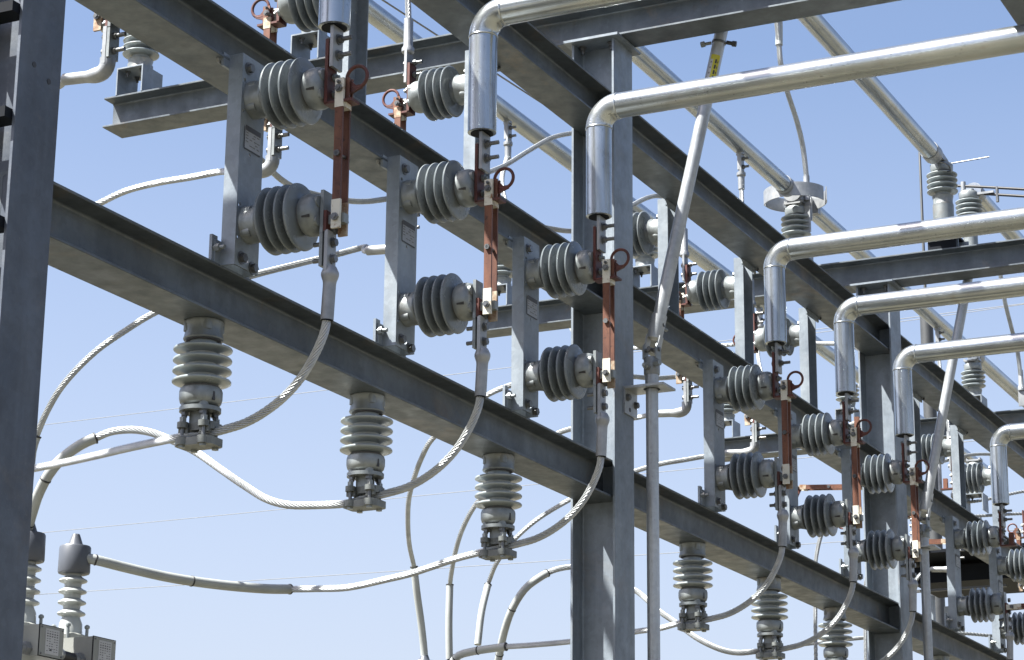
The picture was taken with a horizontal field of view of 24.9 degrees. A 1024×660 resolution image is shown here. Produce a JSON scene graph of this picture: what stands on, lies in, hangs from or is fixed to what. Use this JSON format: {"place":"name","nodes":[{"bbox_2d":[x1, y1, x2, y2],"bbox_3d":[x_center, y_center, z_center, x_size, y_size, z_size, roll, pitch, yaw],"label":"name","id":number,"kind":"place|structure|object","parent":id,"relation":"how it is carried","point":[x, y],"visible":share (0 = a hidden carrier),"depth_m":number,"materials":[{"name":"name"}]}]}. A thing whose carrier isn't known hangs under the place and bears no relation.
{"place":"outdoors","nodes":[
{"label":"outdoors","id":0,"kind":"place"},
{"bbox_2d":[382,0,538,101],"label":"overhead wire","id":1,"kind":"object","parent":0,"point":[417,22],"visible":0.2,"depth_m":17.87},
{"bbox_2d":[42,441,971,532],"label":"overhead wire","id":2,"kind":"object","parent":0,"point":[381,499],"visible":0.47,"depth_m":44.96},
{"bbox_2d":[33,0,1023,659],"label":"sky","id":3,"kind":"structure","parent":0,"point":[869,170],"materials":[{"name":"blue"}]},
{"bbox_2d":[37,529,1022,594],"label":"overhead wire","id":4,"kind":"object","parent":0,"point":[408,570],"visible":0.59,"depth_m":42.81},
{"bbox_2d":[45,303,1023,424],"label":"overhead wire","id":5,"kind":"object","parent":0,"point":[474,371],"visible":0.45,"depth_m":41.93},
{"bbox_2d":[633,244,657,287],"bbox_3d":[0.836,-0.460,14.588,0.183,0.447,0.183,-7,-18,25],"label":"mounting bracket","id":6,"kind":"object","parent":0,"point":[644,264],"visible":0.33,"depth_m":14.53,"materials":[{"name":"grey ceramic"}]},
{"bbox_2d":[835,374,859,420],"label":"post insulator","id":7,"kind":"object","parent":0,"point":[838,413],"visible":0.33,"depth_m":18.04,"materials":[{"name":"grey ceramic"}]},
{"bbox_2d":[806,632,1005,645],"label":"stranded cable","id":8,"kind":"object","parent":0,"point":[962,633],"visible":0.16,"depth_m":17.31,"materials":[{"name":"metal"}]},
{"bbox_2d":[967,490,1023,503],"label":"stranded cable","id":9,"kind":"object","parent":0,"point":[990,498],"visible":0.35,"depth_m":19.13,"materials":[{"name":"metal"}]},
{"bbox_2d":[966,457,988,512],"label":"post insulator","id":10,"kind":"object","parent":9,"relation":"attached to","point":[983,497],"visible":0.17,"depth_m":18.93,"materials":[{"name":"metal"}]},
{"label":"ground","id":11,"kind":"structure","parent":0,"visible":0},
{"bbox_2d":[0,0,65,659],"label":"steel column","id":12,"kind":"structure","parent":11,"relation":"on","point":[31,38],"depth_m":6.23,"materials":[{"name":"grey metal"}]},
{"bbox_2d":[0,171,612,503],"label":"steel beam","id":13,"kind":"structure","parent":12,"relation":"attached to","point":[108,250],"depth_m":7.58,"materials":[{"name":"metal"}]},
{"bbox_2d":[172,317,232,452],"bbox_3d":[-0.952,0.169,7.112,0.183,0.401,0.183,-7,-18,25],"label":"post insulator","id":14,"kind":"object","parent":13,"relation":"hanging from","point":[201,370],"visible":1,"depth_m":7.07,"materials":[{"name":"grey ceramic"}]},
{"bbox_2d":[209,38,368,277],"bbox_3d":[-0.665,-0.531,7.186,0.494,0.739,0.216,-7,-18,25],"label":"disconnect switch","id":15,"kind":"object","parent":13,"relation":"attached to","point":[293,217],"visible":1,"depth_m":7.17,"materials":[{"name":"silver metal"}]},
{"bbox_2d":[34,229,338,471],"bbox_3d":[-1.255,0.156,7.554,0.258,0.620,1.888,15,-21,-41],"label":"stranded cable","id":16,"kind":"object","parent":15,"relation":"attached to","point":[329,274],"visible":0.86,"depth_m":7.01,"materials":[{"name":"metal"}]},
{"bbox_2d":[318,0,352,72],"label":"bus pipe","id":17,"kind":"object","parent":15,"relation":"attached to","point":[334,18],"visible":1,"depth_m":7.22,"materials":[{"name":"metal"}]},
{"bbox_2d":[340,392,392,513],"bbox_3d":[-0.503,0.423,7.995,0.183,0.401,0.183,-7,-18,25],"label":"post insulator","id":18,"kind":"object","parent":13,"relation":"hanging from","point":[366,430],"visible":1,"depth_m":7.95,"materials":[{"name":"grey ceramic"}]},
{"bbox_2d":[373,143,514,356],"bbox_3d":[-0.215,-0.277,8.071,0.494,0.739,0.216,-7,-18,25],"label":"disconnect switch","id":19,"kind":"object","parent":13,"relation":"attached to","point":[449,303],"visible":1,"depth_m":8.05,"materials":[{"name":"grey metal"}]},
{"bbox_2d":[30,315,489,530],"bbox_3d":[-0.952,0.344,8.185,1.879,0.632,0.133,-6,-17,23],"label":"stranded cable","id":20,"kind":"object","parent":19,"relation":"attached to","point":[482,355],"visible":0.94,"depth_m":7.99,"materials":[{"name":"metal"}]},
{"bbox_2d":[468,0,639,173],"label":"bus pipe","id":21,"kind":"object","parent":19,"relation":"attached to","point":[491,19],"visible":1,"depth_m":8.14,"materials":[{"name":"metal"}]},
{"bbox_2d":[474,453,521,561],"bbox_3d":[-0.053,0.678,8.880,0.183,0.401,0.183,-7,-18,25],"label":"post insulator","id":22,"kind":"object","parent":13,"relation":"hanging from","point":[498,488],"visible":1,"depth_m":8.83,"materials":[{"name":"grey ceramic"}]},
{"bbox_2d":[502,226,629,418],"bbox_3d":[0.228,-0.026,8.941,0.494,0.739,0.216,-7,-18,25],"label":"disconnect switch","id":23,"kind":"object","parent":13,"relation":"attached to","point":[572,371],"visible":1,"depth_m":8.92,"materials":[{"name":"grey metal"}]},
{"bbox_2d":[87,383,609,594],"bbox_3d":[-0.610,0.650,9.093,1.994,0.721,0.720,0,-16,3],"label":"stranded cable","id":24,"kind":"object","parent":23,"relation":"attached to","point":[602,419],"visible":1,"depth_m":8.88,"materials":[{"name":"metal"}]},
{"bbox_2d":[585,24,1023,253],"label":"bus pipe","id":25,"kind":"object","parent":23,"relation":"attached to","point":[607,112],"visible":1,"depth_m":8.81,"materials":[{"name":"metal"}]},
{"bbox_2d":[75,0,602,314],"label":"steel beam","id":26,"kind":"structure","parent":12,"relation":"attached to","point":[197,37],"depth_m":7.87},
{"bbox_2d":[409,0,611,136],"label":"steel beam","id":27,"kind":"structure","parent":12,"relation":"attached to","point":[540,67],"depth_m":9.64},
{"bbox_2d":[93,13,119,61],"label":"disconnect switch","id":28,"kind":"object","parent":27,"relation":"attached to","point":[100,22],"visible":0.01,"depth_m":7.62,"materials":[{"name":"grey metal"}]},
{"bbox_2d":[60,26,126,88],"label":"stranded cable","id":29,"kind":"object","parent":28,"relation":"attached to","point":[103,70],"visible":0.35,"depth_m":7.60,"materials":[{"name":"metal"}]},
{"bbox_2d":[251,0,368,158],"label":"disconnect switch","id":30,"kind":"object","parent":27,"relation":"attached to","point":[302,15],"visible":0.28,"depth_m":8.53,"materials":[{"name":"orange metal"}]},
{"bbox_2d":[96,127,289,204],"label":"stranded cable","id":31,"kind":"object","parent":30,"relation":"attached to","point":[270,164],"visible":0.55,"depth_m":8.74,"materials":[{"name":"metal"}]},
{"bbox_2d":[382,50,500,178],"bbox_3d":[-0.316,-0.749,9.413,0.494,0.739,0.216,-7,-18,25],"label":"disconnect switch","id":32,"kind":"object","parent":27,"relation":"attached to","point":[439,93],"visible":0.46,"depth_m":9.40,"materials":[{"name":"ceramic"}]},
{"bbox_2d":[35,213,419,461],"bbox_3d":[-1.176,0.043,9.414,1.631,1.021,0.264,-1,-16,5],"label":"stranded cable","id":33,"kind":"object","parent":32,"relation":"attached to","point":[366,249],"visible":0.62,"depth_m":9.37,"materials":[{"name":"metal"}]},
{"bbox_2d":[402,0,422,83],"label":"stranded cable","id":34,"kind":"object","parent":32,"relation":"attached to","point":[408,50],"visible":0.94,"depth_m":9.58,"materials":[{"name":"metal"}]},
{"bbox_2d":[22,525,115,659],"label":"recloser","id":35,"kind":"object","parent":11,"relation":"on","point":[66,639],"visible":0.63,"depth_m":8.51,"materials":[{"name":"ceramic"}]},
{"bbox_2d":[419,655,449,659],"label":"recloser","id":36,"kind":"object","parent":11,"relation":"on","point":[426,657],"visible":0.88,"depth_m":12.30,"materials":[{"name":"grey paint"}]},
{"bbox_2d":[405,383,510,655],"bbox_3d":[-0.230,0.850,11.577,0.605,1.377,1.930,9,-18,-29],"label":"stranded cable","id":37,"kind":"object","parent":36,"relation":"attached to","point":[420,613],"visible":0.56,"depth_m":12.17,"materials":[{"name":"metal"}]},
{"bbox_2d":[445,381,698,658],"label":"stranded cable","id":38,"kind":"object","parent":36,"relation":"on","point":[684,409],"visible":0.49,"depth_m":12.35,"materials":[{"name":"metal"}]},
{"bbox_2d":[563,32,640,659],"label":"steel column","id":39,"kind":"structure","parent":11,"relation":"on","point":[602,599],"depth_m":9.85,"materials":[{"name":"metal"}]},
{"bbox_2d":[632,115,889,355],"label":"steel beam","id":40,"kind":"structure","parent":39,"relation":"attached to","point":[727,218],"depth_m":11.65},
{"bbox_2d":[633,199,678,314],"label":"disconnect switch","id":41,"kind":"object","parent":40,"relation":"attached to","point":[649,233],"visible":0.28,"depth_m":11.11,"materials":[{"name":"grey metal"}]},
{"bbox_2d":[546,194,662,233],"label":"stranded cable","id":42,"kind":"object","parent":41,"relation":"attached to","point":[635,203],"visible":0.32,"depth_m":12.10,"materials":[{"name":"metal"}]},
{"bbox_2d":[675,258,758,403],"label":"disconnect switch","id":43,"kind":"object","parent":40,"relation":"attached to","point":[712,290],"visible":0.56,"depth_m":12.01,"materials":[{"name":"grey metal"}]},
{"bbox_2d":[500,121,696,281],"bbox_3d":[0.442,-0.726,12.520,1.158,1.090,0.175,-7,-18,25],"label":"stranded cable","id":44,"kind":"object","parent":43,"relation":"attached to","point":[508,145],"visible":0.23,"depth_m":12.74,"materials":[{"name":"metal"}]},
{"bbox_2d":[732,308,821,443],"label":"disconnect switch","id":45,"kind":"object","parent":40,"relation":"attached to","point":[801,334],"visible":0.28,"depth_m":12.87,"materials":[{"name":"grey metal"}]},
{"bbox_2d":[474,423,765,645],"bbox_3d":[0.592,1.126,12.856,1.647,1.196,0.254,-4,-16,15],"label":"stranded cable","id":46,"kind":"object","parent":45,"relation":"attached to","point":[753,448],"visible":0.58,"depth_m":12.90,"materials":[{"name":"metal"}]},
{"bbox_2d":[736,152,763,324],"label":"stranded cable","id":47,"kind":"object","parent":45,"relation":"attached to","point":[741,167],"visible":0.35,"depth_m":13.34,"materials":[{"name":"metal"}]},
{"bbox_2d":[633,285,894,489],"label":"steel beam","id":48,"kind":"structure","parent":39,"relation":"attached to","point":[686,345],"depth_m":10.96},
{"bbox_2d":[834,443,929,580],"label":"disconnect switch","id":49,"kind":"object","parent":48,"relation":"attached to","point":[883,548],"visible":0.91,"depth_m":12.40,"materials":[{"name":"ceramic"}]},
{"bbox_2d":[880,558,917,659],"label":"stranded cable","id":50,"kind":"object","parent":49,"relation":"attached to","point":[912,584],"visible":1,"depth_m":12.24,"materials":[{"name":"metal"}]},
{"bbox_2d":[892,332,1023,461],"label":"bus pipe","id":51,"kind":"object","parent":49,"relation":"attached to","point":[908,358],"visible":1,"depth_m":12.49,"materials":[{"name":"metal"}]},
{"bbox_2d":[634,471,899,633],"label":"steel beam","id":52,"kind":"structure","parent":39,"relation":"attached to","point":[735,546],"depth_m":11.35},
{"bbox_2d":[673,542,712,632],"bbox_3d":[0.827,1.177,10.609,0.183,0.401,0.183,-7,-18,25],"label":"post insulator","id":53,"kind":"object","parent":52,"relation":"hanging from","point":[692,578],"visible":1,"depth_m":10.56,"materials":[{"name":"grey ceramic"}]},
{"bbox_2d":[695,352,803,511],"bbox_3d":[1.113,0.476,10.683,0.494,0.739,0.216,-7,-18,25],"label":"disconnect switch","id":54,"kind":"object","parent":52,"relation":"attached to","point":[749,474],"visible":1,"depth_m":10.66,"materials":[{"name":"grey metal"}]},
{"bbox_2d":[450,485,788,659],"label":"stranded cable","id":55,"kind":"object","parent":54,"relation":"attached to","point":[782,515],"visible":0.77,"depth_m":10.54,"materials":[{"name":"metal"}]},
{"bbox_2d":[763,207,1023,373],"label":"bus pipe","id":56,"kind":"object","parent":54,"relation":"attached to","point":[780,255],"visible":1,"depth_m":10.67,"materials":[{"name":"metal"}]},
{"bbox_2d":[751,577,787,659],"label":"post insulator","id":57,"kind":"object","parent":52,"relation":"hanging from","point":[769,610],"visible":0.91,"depth_m":11.44,"materials":[{"name":"grey ceramic"}]},
{"bbox_2d":[770,401,871,548],"bbox_3d":[1.563,0.731,11.568,0.494,0.739,0.216,-7,-18,25],"label":"disconnect switch","id":58,"kind":"object","parent":52,"relation":"attached to","point":[821,515],"visible":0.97,"depth_m":11.54,"materials":[{"name":"grey metal"}]},
{"bbox_2d":[495,525,858,659],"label":"stranded cable","id":59,"kind":"object","parent":58,"relation":"attached to","point":[853,555],"visible":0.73,"depth_m":11.46,"materials":[{"name":"metal"}]},
{"bbox_2d":[833,276,1023,421],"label":"bus pipe","id":60,"kind":"object","parent":58,"relation":"attached to","point":[849,311],"visible":1,"depth_m":11.60,"materials":[{"name":"metal"}]},
{"bbox_2d":[818,607,852,659],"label":"post insulator","id":61,"kind":"object","parent":52,"relation":"hanging from","point":[835,645],"visible":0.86,"depth_m":12.34,"materials":[{"name":"grey ceramic"}]},
{"bbox_2d":[623,31,736,659],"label":"operating rod","id":62,"kind":"object","parent":11,"relation":"on","point":[652,387],"visible":0.91,"depth_m":9.89,"materials":[{"name":"grey metal"}]},
{"bbox_2d":[849,279,912,659],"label":"steel column","id":63,"kind":"structure","parent":11,"relation":"on","point":[887,510],"depth_m":13.51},
{"bbox_2d":[912,612,1006,659],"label":"steel beam","id":64,"kind":"structure","parent":63,"relation":"attached to","point":[951,644],"depth_m":14.32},
{"bbox_2d":[939,511,1023,631],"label":"disconnect switch","id":65,"kind":"object","parent":64,"relation":"attached to","point":[983,603],"visible":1,"depth_m":14.17,"materials":[{"name":"grey metal"}]},
{"bbox_2d":[999,613,1013,659],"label":"stranded cable","id":66,"kind":"object","parent":65,"relation":"attached to","point":[1009,635],"visible":1,"depth_m":14.00,"materials":[{"name":"metal"}]},
{"bbox_2d":[990,423,1023,527],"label":"bus pipe","id":67,"kind":"object","parent":65,"relation":"attached to","point":[1002,436],"visible":1,"depth_m":14.27,"materials":[{"name":"metal"}]},
{"bbox_2d":[988,547,1023,652],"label":"disconnect switch","id":68,"kind":"object","parent":64,"relation":"attached to","point":[1011,564],"visible":0.88,"depth_m":15.08,"materials":[{"name":"grey metal"}]},
{"bbox_2d":[901,335,1023,478],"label":"steel beam","id":69,"kind":"structure","parent":63,"relation":"attached to","point":[977,420],"depth_m":15.29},
{"bbox_2d":[798,392,924,496],"bbox_3d":[2.164,0.784,14.740,0.905,0.739,0.216,-7,-18,25],"label":"disconnect switch","id":70,"kind":"object","parent":69,"relation":"attached to","point":[915,457],"depth_m":14.67,"materials":[{"name":"grey metal"}]},
{"bbox_2d":[569,328,858,387],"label":"stranded cable","id":71,"kind":"object","parent":70,"relation":"attached to","point":[817,343],"visible":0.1,"depth_m":15.01,"materials":[{"name":"metal"}]},
{"bbox_2d":[813,512,862,659],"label":"stranded cable","id":72,"kind":"object","parent":70,"relation":"attached to","point":[818,544],"visible":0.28,"depth_m":14.58,"materials":[{"name":"metal"}]},
{"bbox_2d":[839,425,967,528],"bbox_3d":[2.613,1.038,15.623,0.905,0.739,0.216,-7,-18,25],"label":"disconnect switch","id":73,"kind":"object","parent":69,"relation":"attached to","point":[953,446],"visible":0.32,"depth_m":15.49,"materials":[{"name":"grey metal"}]},
{"bbox_2d":[863,521,911,659],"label":"stranded cable","id":74,"kind":"object","parent":73,"relation":"attached to","point":[865,643],"visible":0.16,"depth_m":15.46,"materials":[{"name":"metal"}]},
{"bbox_2d":[929,459,1004,543],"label":"disconnect switch","id":75,"kind":"object","parent":69,"relation":"attached to","point":[977,478],"visible":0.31,"depth_m":16.38,"materials":[{"name":"ceramic"}]},
{"bbox_2d":[934,327,951,471],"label":"stranded cable","id":76,"kind":"object","parent":75,"relation":"attached to","point":[938,332],"visible":0.21,"depth_m":16.80,"materials":[{"name":"metal"}]},
{"bbox_2d":[906,469,1023,585],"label":"steel beam","id":77,"kind":"structure","parent":63,"relation":"attached to","point":[943,505],"depth_m":14.61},
{"bbox_2d":[918,152,944,625],"bbox_3d":[5.429,3.555,29.570,0.200,12.660,0.200,-7,-18,25],"label":"lightning mast","id":78,"kind":"object","parent":11,"relation":"on","point":[927,336],"depth_m":30.24,"materials":[{"name":"metal"}]},
{"bbox_2d":[904,279,972,659],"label":"operating rod","id":79,"kind":"object","parent":11,"relation":"on","point":[926,502],"visible":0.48,"depth_m":13.45,"materials":[{"name":"grey metal"}]},
{"bbox_2d":[912,543,1023,635],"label":"equipment platform","id":80,"kind":"structure","parent":11,"relation":"on","point":[974,572],"depth_m":22.36,"materials":[{"name":"paint"}]},
{"bbox_3d":[2.207,1.242,8.709,0.340,5.678,0.340,-7,-18,25],"label":"steel column","id":81,"kind":"object","parent":11,"relation":"on","visible":0},
{"bbox_2d":[103,0,900,137],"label":"cross beam","id":82,"kind":"structure","parent":81,"relation":"on","point":[640,23],"depth_m":10.46,"materials":[{"name":"metal"}]},
{"bbox_2d":[115,32,162,95],"bbox_3d":[-1.841,-1.356,11.516,0.183,0.447,0.183,-7,-18,25],"label":"post insulator","id":83,"kind":"object","parent":82,"relation":"on","point":[140,56],"visible":0.6,"depth_m":11.46,"materials":[{"name":"grey ceramic"}]},
{"bbox_2d":[290,29,328,59],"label":"post insulator","id":84,"kind":"object","parent":82,"relation":"on","point":[303,44],"visible":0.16,"depth_m":11.03,"materials":[{"name":"metal"}]},
{"bbox_2d":[368,0,988,468],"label":"bus pipe","id":85,"kind":"object","parent":84,"relation":"on","point":[384,22],"visible":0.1,"depth_m":13.27,"materials":[{"name":"metal"}]},
{"bbox_2d":[756,308,853,425],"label":"stranded cable","id":86,"kind":"object","parent":85,"relation":"hanging from","point":[760,318],"visible":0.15,"depth_m":16.39,"materials":[{"name":"metal"}]},
{"bbox_2d":[262,131,571,203],"bbox_3d":[-0.273,-0.867,10.937,0.026,1.339,3.372,-7,-18,25],"label":"stranded cable","id":87,"kind":"object","parent":82,"relation":"attached to","point":[276,175],"visible":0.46,"depth_m":11.31,"materials":[{"name":"metal"}]},
{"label":"post insulator","id":88,"kind":"object","parent":82,"relation":"on","visible":0},
{"bbox_2d":[632,46,793,196],"bbox_3d":[-0.189,-1.921,10.451,0.114,0.114,8.530,-7,-18,25],"label":"bus pipe","id":89,"kind":"object","parent":88,"relation":"on","point":[653,67],"visible":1,"depth_m":13.16,"materials":[{"name":"metal"}]},
{"bbox_2d":[1000,0,1023,24],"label":"steel beam","id":90,"kind":"structure","parent":81,"relation":"attached to","point":[1015,9],"depth_m":8.88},
{"bbox_3d":[3.985,2.250,12.205,0.340,5.678,0.340,-7,-18,25],"label":"steel column","id":91,"kind":"object","parent":11,"relation":"on","visible":0},
{"bbox_2d":[487,238,1023,337],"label":"cross beam","id":92,"kind":"structure","parent":91,"relation":"on","point":[982,260],"depth_m":13.79,"materials":[{"name":"metal"}]},
{"bbox_2d":[497,262,511,304],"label":"post insulator","id":93,"kind":"object","parent":92,"relation":"on","point":[504,284],"visible":0.33,"depth_m":14.95,"materials":[{"name":"grey ceramic"}]},
{"bbox_2d":[781,198,812,259],"bbox_3d":[1.734,-0.572,14.163,0.183,0.447,0.183,-7,-18,25],"label":"post insulator","id":94,"kind":"object","parent":92,"relation":"on","point":[793,221],"visible":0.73,"depth_m":14.14,"materials":[{"name":"grey ceramic"}]},
{"bbox_2d":[774,21,812,231],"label":"stranded cable","id":95,"kind":"object","parent":94,"relation":"attached to","point":[807,205],"visible":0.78,"depth_m":14.15,"materials":[{"name":"metal"}]},
{"bbox_2d":[926,156,988,249],"bbox_3d":[2.647,-0.742,13.748,0.380,0.565,0.183,-7,-18,25],"label":"post insulator","id":96,"kind":"object","parent":92,"relation":"on","point":[942,185],"visible":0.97,"depth_m":13.76,"materials":[{"name":"grey ceramic"}]},
{"bbox_2d":[798,15,950,171],"bbox_3d":[0.689,-2.048,10.136,0.147,0.151,8.695,-7,-18,25],"label":"bus pipe","id":97,"kind":"object","parent":96,"relation":"on","point":[825,35],"visible":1,"depth_m":12.79,"materials":[{"name":"metal"}]},
{"bbox_2d":[955,181,1023,246],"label":"post insulator","id":98,"kind":"object","parent":92,"relation":"on","point":[968,202],"visible":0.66,"depth_m":14.31,"materials":[{"name":"grey ceramic"}]},
{"bbox_2d":[966,183,1023,239],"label":"bus pipe","id":99,"kind":"object","parent":98,"relation":"on","point":[988,204],"visible":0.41,"depth_m":14.71,"materials":[{"name":"metal"}]},
{"bbox_3d":[5.763,3.258,15.702,0.340,5.678,0.340,-7,-18,25],"label":"steel column","id":100,"kind":"object","parent":11,"relation":"on","visible":0},
{"bbox_2d":[725,409,1023,461],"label":"cross beam","id":101,"kind":"structure","parent":100,"relation":"on","point":[768,446],"depth_m":18.19,"materials":[{"name":"metal"}]},
{"bbox_2d":[724,403,739,436],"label":"post insulator","id":102,"kind":"object","parent":101,"relation":"on","point":[730,411],"visible":0.34,"depth_m":18.44,"materials":[{"name":"metal"}]},
{"bbox_2d":[961,357,987,406],"bbox_3d":[3.512,0.436,17.660,0.183,0.447,0.183,-7,-18,25],"label":"post insulator","id":103,"kind":"object","parent":101,"relation":"on","point":[973,378],"visible":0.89,"depth_m":17.63,"materials":[{"name":"grey ceramic"}]},
{"bbox_2d":[812,198,970,357],"bbox_3d":[2.634,-0.321,16.002,0.114,0.114,3.870,-7,-18,25],"label":"bus pipe","id":104,"kind":"object","parent":103,"relation":"on","point":[825,222],"visible":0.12,"depth_m":15.39,"materials":[{"name":"metal"}]},
{"bbox_2d":[763,181,826,215],"bbox_3d":[1.743,-0.819,14.248,0.384,0.135,0.418,-7,-18,25],"label":"strap connector","id":105,"kind":"object","parent":104,"relation":"attached to","point":[797,192],"visible":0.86,"depth_m":14.15,"materials":[{"name":"metal"}]},
{"bbox_2d":[968,356,1023,407],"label":"bus pipe","id":106,"kind":"object","parent":103,"relation":"on","point":[1001,379],"visible":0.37,"depth_m":18.31,"materials":[{"name":"metal"}]},
{"bbox_2d":[999,275,1023,405],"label":"stranded cable","id":107,"kind":"object","parent":101,"relation":"attached to","point":[1020,373],"visible":0.58,"depth_m":17.74,"materials":[{"name":"metal"}]},
{"bbox_3d":[3.931,3.485,16.568,0.340,5.678,0.340,-7,-18,25],"label":"steel column","id":108,"kind":"object","parent":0,"visible":0},
{"bbox_3d":[4.844,1.581,18.998,0.166,0.162,4.036,-7,-18,25],"label":"steel beam","id":109,"kind":"object","parent":108,"relation":"attached to","visible":0},
{"bbox_2d":[1007,510,1023,590],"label":"disconnect switch","id":110,"kind":"object","parent":109,"relation":"attached to","point":[1017,532],"visible":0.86,"depth_m":18.25,"materials":[{"name":"orange metal"}]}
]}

